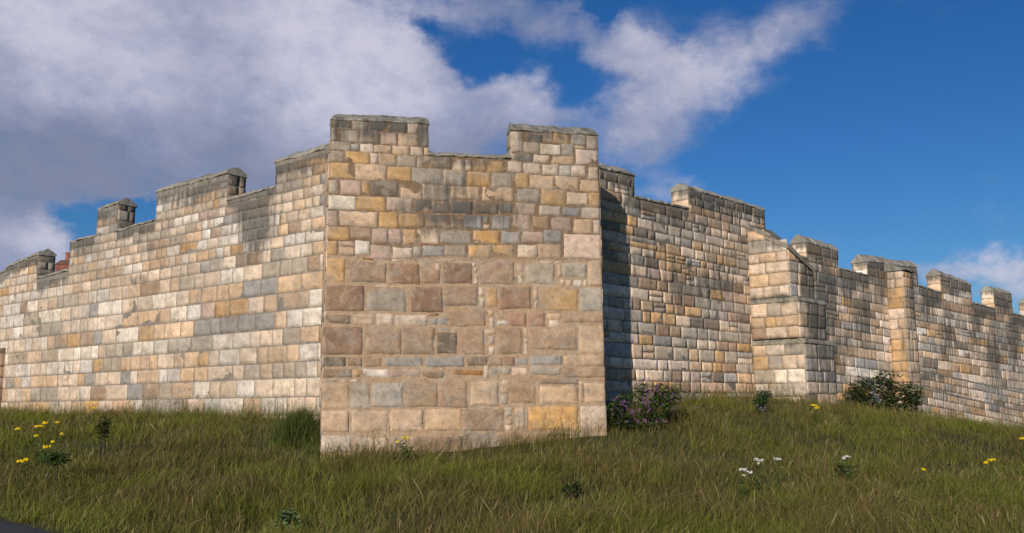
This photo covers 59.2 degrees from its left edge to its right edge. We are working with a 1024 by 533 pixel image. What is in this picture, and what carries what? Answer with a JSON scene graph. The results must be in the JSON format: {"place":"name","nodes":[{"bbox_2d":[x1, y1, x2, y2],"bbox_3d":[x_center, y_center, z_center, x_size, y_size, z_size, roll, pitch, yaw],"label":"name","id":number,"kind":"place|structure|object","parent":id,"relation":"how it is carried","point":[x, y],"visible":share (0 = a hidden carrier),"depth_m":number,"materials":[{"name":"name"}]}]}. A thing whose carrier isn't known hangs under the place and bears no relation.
{"place":"outdoors","nodes":[
{"label":"outdoors","id":0,"kind":"place"},
{"bbox_2d":[0,520,52,532],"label":"path","id":1,"kind":"structure","parent":0,"point":[9,527],"depth_m":9.77,"materials":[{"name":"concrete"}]},
{"bbox_2d":[0,363,1023,532],"bbox_3d":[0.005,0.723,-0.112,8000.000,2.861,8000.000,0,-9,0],"label":"ground","id":2,"kind":"structure","parent":0,"point":[595,440],"depth_m":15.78,"materials":[{"name":"green plant"}]},
{"bbox_2d":[0,348,5,409],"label":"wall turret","id":3,"kind":"object","parent":2,"relation":"on","point":[2,356],"depth_m":26.73,"materials":[{"name":"stone"}]},
{"bbox_2d":[13,427,19,465],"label":"ragwort","id":4,"kind":"object","parent":2,"relation":"on","point":[18,429],"visible":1,"depth_m":14.91,"materials":[{"name":"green plant"}]},
{"bbox_2d":[13,458,27,498],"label":"ragwort","id":5,"kind":"object","parent":2,"relation":"on","point":[23,460],"visible":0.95,"depth_m":11.85,"materials":[{"name":"green plant"}]},
{"bbox_2d":[30,421,63,461],"bbox_3d":[-7.768,2.942,15.049,0.529,0.711,0.172,0,-9,0],"label":"ragwort","id":6,"kind":"object","parent":2,"relation":"on","point":[37,435],"visible":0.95,"depth_m":15.06,"materials":[{"name":"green plant"}]},
{"bbox_2d":[40,440,56,483],"bbox_3d":[-6.703,2.863,13.021,0.229,0.691,0.151,0,-9,0],"label":"ragwort","id":7,"kind":"object","parent":2,"relation":"on","point":[47,446],"visible":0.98,"depth_m":13.02,"materials":[{"name":"green plant"}]},
{"bbox_2d":[37,450,72,486],"bbox_3d":[-6.663,2.953,13.108,0.454,0.549,0.342,5,-10,-33],"label":"weed clump","id":8,"kind":"object","parent":2,"relation":"on","point":[57,458],"visible":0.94,"depth_m":13.11,"materials":[{"name":"green plant"}]},
{"bbox_2d":[55,252,68,271],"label":"brick house","id":9,"kind":"structure","parent":2,"relation":"on","point":[60,265],"depth_m":48.62,"materials":[{"name":"brick"}]},
{"bbox_2d":[95,416,113,462],"bbox_3d":[-6.966,2.939,15.328,0.298,0.795,0.276,7,-12,-41],"label":"weed clump","id":10,"kind":"object","parent":2,"relation":"on","point":[101,429],"visible":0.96,"depth_m":15.33,"materials":[{"name":"green plant"}]},
{"bbox_2d":[0,143,328,418],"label":"town wall","id":11,"kind":"structure","parent":2,"relation":"on","point":[195,289],"depth_m":21.46,"materials":[{"name":"stone"}]},
{"bbox_2d":[270,508,302,532],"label":"weed clump","id":12,"kind":"object","parent":2,"relation":"on","point":[285,515],"visible":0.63,"depth_m":9.96,"materials":[{"name":"green plant"}]},
{"bbox_2d":[261,402,320,457],"bbox_3d":[-3.730,2.968,16.593,1.950,1.067,1.323,-7,-11,38],"label":"grass clump","id":13,"kind":"object","parent":2,"relation":"on","point":[299,422],"visible":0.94,"depth_m":16.53,"materials":[{"name":"green plant"}]},
{"bbox_2d":[395,436,409,467],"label":"ragwort","id":14,"kind":"object","parent":2,"relation":"on","point":[404,437],"visible":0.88,"depth_m":14.48,"materials":[{"name":"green plant"}]},
{"bbox_2d":[397,443,414,463],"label":"weed clump","id":15,"kind":"object","parent":2,"relation":"on","point":[403,447],"visible":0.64,"depth_m":14.60,"materials":[{"name":"green plant"}]},
{"bbox_2d":[319,114,606,457],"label":"corner tower","id":16,"kind":"structure","parent":2,"relation":"on","point":[462,293],"depth_m":16.70,"materials":[{"name":"stone"}]},
{"bbox_2d":[562,482,585,503],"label":"weed clump","id":17,"kind":"object","parent":2,"relation":"on","point":[571,489],"visible":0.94,"depth_m":11.96,"materials":[{"name":"green plant"}]},
{"bbox_2d":[605,378,695,435],"bbox_3d":[2.443,2.695,17.287,2.074,1.079,0.778,0,-9,0],"label":"mallow bush","id":18,"kind":"object","parent":2,"relation":"on","point":[660,397],"visible":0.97,"depth_m":17.23,"materials":[{"name":"green plant"}]},
{"bbox_2d":[736,468,752,503],"bbox_3d":[2.995,2.859,11.607,0.216,0.518,0.205,-6,-11,33],"label":"yarrow","id":19,"kind":"object","parent":2,"relation":"on","point":[743,474],"visible":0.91,"depth_m":11.61,"materials":[{"name":"green plant"}]},
{"bbox_2d":[753,458,763,490],"bbox_3d":[3.369,2.892,12.364,0.167,0.523,0.151,4,-10,-28],"label":"yarrow","id":20,"kind":"object","parent":2,"relation":"on","point":[758,472],"visible":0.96,"depth_m":12.36,"materials":[{"name":"green plant"}]},
{"bbox_2d":[752,389,773,415],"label":"thistle clump","id":21,"kind":"object","parent":2,"relation":"on","point":[763,398],"visible":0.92,"depth_m":19.54,"materials":[{"name":"green plant"}]},
{"bbox_2d":[771,457,783,492],"bbox_3d":[3.682,2.907,12.472,0.184,0.524,0.172,0,-9,0],"label":"yarrow","id":22,"kind":"object","parent":2,"relation":"on","point":[779,459],"visible":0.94,"depth_m":12.50,"materials":[{"name":"green plant"}]},
{"bbox_2d":[598,163,1023,427],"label":"town wall","id":23,"kind":"structure","parent":2,"relation":"on","point":[709,290],"depth_m":23.69,"materials":[{"name":"stone"}]},
{"bbox_2d":[809,404,818,429],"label":"ragwort","id":24,"kind":"object","parent":2,"relation":"on","point":[815,405],"visible":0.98,"depth_m":18.27,"materials":[{"name":"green plant"}]},
{"bbox_2d":[830,463,858,484],"bbox_3d":[5.038,3.147,13.664,0.466,0.338,0.342,-6,-10,30],"label":"weed clump","id":25,"kind":"object","parent":2,"relation":"on","point":[840,466],"visible":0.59,"depth_m":13.64,"materials":[{"name":"green plant"}]},
{"bbox_2d":[840,455,852,482],"bbox_3d":[4.795,2.973,12.930,0.171,0.519,0.179,3,-9,-19],"label":"yarrow","id":26,"kind":"object","parent":2,"relation":"on","point":[848,473],"visible":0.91,"depth_m":12.94,"materials":[{"name":"green plant"}]},
{"bbox_2d":[841,370,925,413],"bbox_3d":[11.117,3.865,26.918,2.442,1.563,1.089,0,-9,0],"label":"shrub","id":27,"kind":"object","parent":2,"relation":"on","point":[863,390],"visible":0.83,"depth_m":26.80,"materials":[{"name":"green plant"}]},
{"bbox_2d":[984,458,996,487],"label":"ragwort","id":28,"kind":"object","parent":2,"relation":"on","point":[991,460],"visible":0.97,"depth_m":13.29,"materials":[{"name":"green plant"}]},
{"bbox_2d":[1019,437,1023,459],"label":"ragwort","id":29,"kind":"object","parent":2,"relation":"on","point":[1020,438],"visible":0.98,"depth_m":16.39,"materials":[{"name":"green plant"}]},
{"bbox_2d":[0,0,1023,313],"label":"sky","id":30,"kind":"structure","parent":0,"point":[888,129],"materials":[{"name":"blue"}]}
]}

